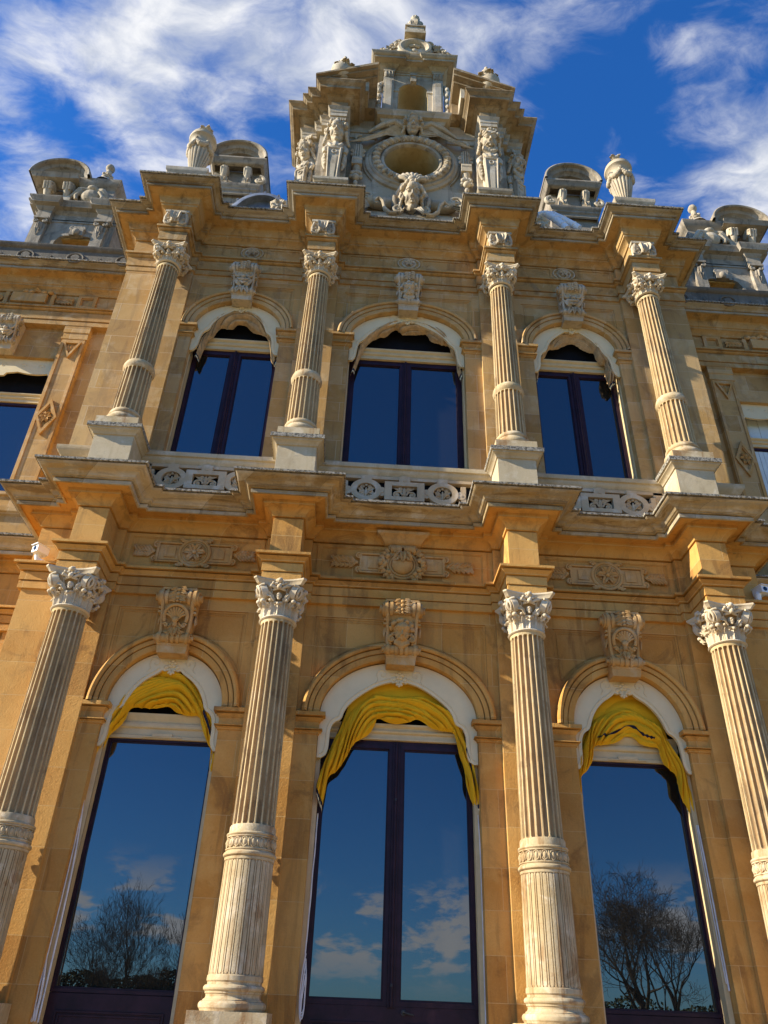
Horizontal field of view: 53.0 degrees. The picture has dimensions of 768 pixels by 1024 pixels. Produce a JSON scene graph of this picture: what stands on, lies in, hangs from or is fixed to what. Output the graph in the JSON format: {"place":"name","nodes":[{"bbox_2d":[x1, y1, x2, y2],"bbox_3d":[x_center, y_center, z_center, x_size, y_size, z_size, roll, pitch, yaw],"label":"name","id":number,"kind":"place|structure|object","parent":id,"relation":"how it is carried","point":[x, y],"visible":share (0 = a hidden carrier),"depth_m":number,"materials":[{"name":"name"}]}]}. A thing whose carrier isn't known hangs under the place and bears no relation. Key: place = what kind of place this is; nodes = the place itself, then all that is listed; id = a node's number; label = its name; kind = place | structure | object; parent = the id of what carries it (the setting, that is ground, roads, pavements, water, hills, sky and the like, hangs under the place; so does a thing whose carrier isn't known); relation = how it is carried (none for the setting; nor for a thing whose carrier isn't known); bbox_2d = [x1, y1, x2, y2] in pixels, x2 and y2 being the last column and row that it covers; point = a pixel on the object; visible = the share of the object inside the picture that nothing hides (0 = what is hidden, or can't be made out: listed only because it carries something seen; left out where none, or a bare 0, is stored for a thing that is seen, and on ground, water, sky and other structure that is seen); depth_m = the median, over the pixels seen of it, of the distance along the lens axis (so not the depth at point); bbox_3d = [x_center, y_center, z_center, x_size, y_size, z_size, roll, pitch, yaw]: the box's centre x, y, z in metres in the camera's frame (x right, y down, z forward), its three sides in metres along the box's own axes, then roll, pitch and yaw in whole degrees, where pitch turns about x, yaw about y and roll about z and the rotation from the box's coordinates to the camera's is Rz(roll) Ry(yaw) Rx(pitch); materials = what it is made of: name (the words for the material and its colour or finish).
{"place":"outdoors","nodes":[
{"label":"outdoors","id":0,"kind":"place"},
{"bbox_2d":[0,0,767,282],"label":"sky","id":1,"kind":"structure","parent":0,"point":[678,89],"materials":[{"name":"blue"}]},
{"bbox_3d":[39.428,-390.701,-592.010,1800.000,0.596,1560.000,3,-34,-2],"label":"lawn","id":2,"kind":"structure","parent":0,"visible":0},
{"bbox_2d":[0,15,767,1023],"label":"mansion","id":3,"kind":"structure","parent":2,"relation":"on","point":[498,553],"depth_m":11.09,"materials":[{"name":"stone"}]},
{"bbox_2d":[31,542,50,559],"bbox_3d":[-5.002,0.632,11.175,0.181,0.262,0.270,-18,-38,27],"label":"security camera","id":4,"kind":"object","parent":3,"relation":"attached to","point":[39,550],"visible":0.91,"depth_m":11.15,"materials":[{"name":"white plastic"}]},
{"bbox_2d":[30,671,214,1022],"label":"curtain","id":5,"kind":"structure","parent":3,"relation":"attached to","point":[177,692],"depth_m":10.30,"materials":[{"name":"yellow fabric"}]},
{"bbox_2d":[32,655,221,1023],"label":"window","id":6,"kind":"structure","parent":3,"relation":"in","point":[124,926],"depth_m":9.39,"materials":[{"name":"glass"}]},
{"bbox_2d":[166,125,216,173],"bbox_3d":[-3.919,-7.264,16.100,0.840,2.845,0.840,3,-34,-2],"label":"stone urn","id":7,"kind":"object","parent":3,"relation":"on","point":[201,147],"visible":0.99,"depth_m":16.11,"materials":[{"name":"white stone"}]},
{"bbox_2d":[166,305,279,456],"bbox_3d":[-2.747,-2.228,13.598,1.602,3.901,0.328,3,-34,-2],"label":"window","id":8,"kind":"structure","parent":3,"relation":"in","point":[223,403],"depth_m":13.69,"materials":[{"name":"glass"}]},
{"bbox_2d":[194,311,276,366],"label":"curtain","id":9,"kind":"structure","parent":3,"relation":"attached to","point":[248,319],"depth_m":14.33,"materials":[{"name":"beige fabric"}]},
{"bbox_2d":[295,664,484,1023],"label":"window","id":10,"kind":"structure","parent":3,"relation":"in","point":[395,936],"depth_m":9.48,"materials":[{"name":"glass"}]},
{"bbox_2d":[299,683,486,1023],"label":"curtain","id":11,"kind":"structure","parent":3,"relation":"attached to","point":[394,703],"depth_m":10.35,"materials":[{"name":"yellow fabric"}]},
{"bbox_2d":[340,315,466,468],"bbox_3d":[0.376,-2.048,13.684,2.122,3.900,0.328,3,-34,-2],"label":"window","id":12,"kind":"structure","parent":3,"relation":"in","point":[405,394],"depth_m":13.80,"materials":[{"name":"glass"}]},
{"bbox_2d":[350,320,462,380],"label":"curtain","id":13,"kind":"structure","parent":3,"relation":"attached to","point":[386,330],"depth_m":14.44,"materials":[{"name":"beige fabric"}]},
{"bbox_2d":[537,210,569,227],"bbox_3d":[3.687,-6.340,16.783,0.662,0.849,0.174,-11,-36,19],"label":"white pipe","id":14,"kind":"object","parent":3,"relation":"attached to","point":[555,219],"visible":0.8,"depth_m":16.73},
{"bbox_2d":[549,211,581,228],"bbox_3d":[3.939,-6.415,16.942,0.749,0.798,0.176,-6,-34,12],"label":"white pipe","id":15,"kind":"object","parent":3,"relation":"attached to","point":[572,224],"visible":0.56,"depth_m":16.78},
{"bbox_2d":[535,333,615,388],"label":"curtain","id":16,"kind":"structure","parent":3,"relation":"attached to","point":[582,343],"depth_m":14.54,"materials":[{"name":"beige fabric"}]},
{"bbox_2d":[533,327,637,478],"bbox_3d":[3.500,-1.869,13.771,1.602,3.901,0.328,3,-34,-2],"label":"window","id":17,"kind":"structure","parent":3,"relation":"in","point":[585,431],"depth_m":13.87,"materials":[{"name":"glass"}]},
{"bbox_2d":[604,154,655,204],"bbox_3d":[5.083,-6.747,16.348,0.840,2.845,0.840,3,-34,-2],"label":"stone urn","id":18,"kind":"object","parent":3,"relation":"on","point":[619,178],"visible":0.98,"depth_m":16.36,"materials":[{"name":"white stone"}]},
{"bbox_2d":[579,695,729,990],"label":"curtain","id":19,"kind":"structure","parent":3,"relation":"attached to","point":[616,718],"depth_m":10.43,"materials":[{"name":"yellow fabric"}]},
{"bbox_2d":[574,677,734,1023],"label":"window","id":20,"kind":"structure","parent":3,"relation":"in","point":[659,957],"depth_m":9.60,"materials":[{"name":"glass"}]},
{"bbox_2d":[751,583,767,599],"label":"security camera","id":21,"kind":"object","parent":3,"relation":"attached to","point":[759,591],"visible":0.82,"depth_m":11.44,"materials":[{"name":"white plastic"}]}
]}

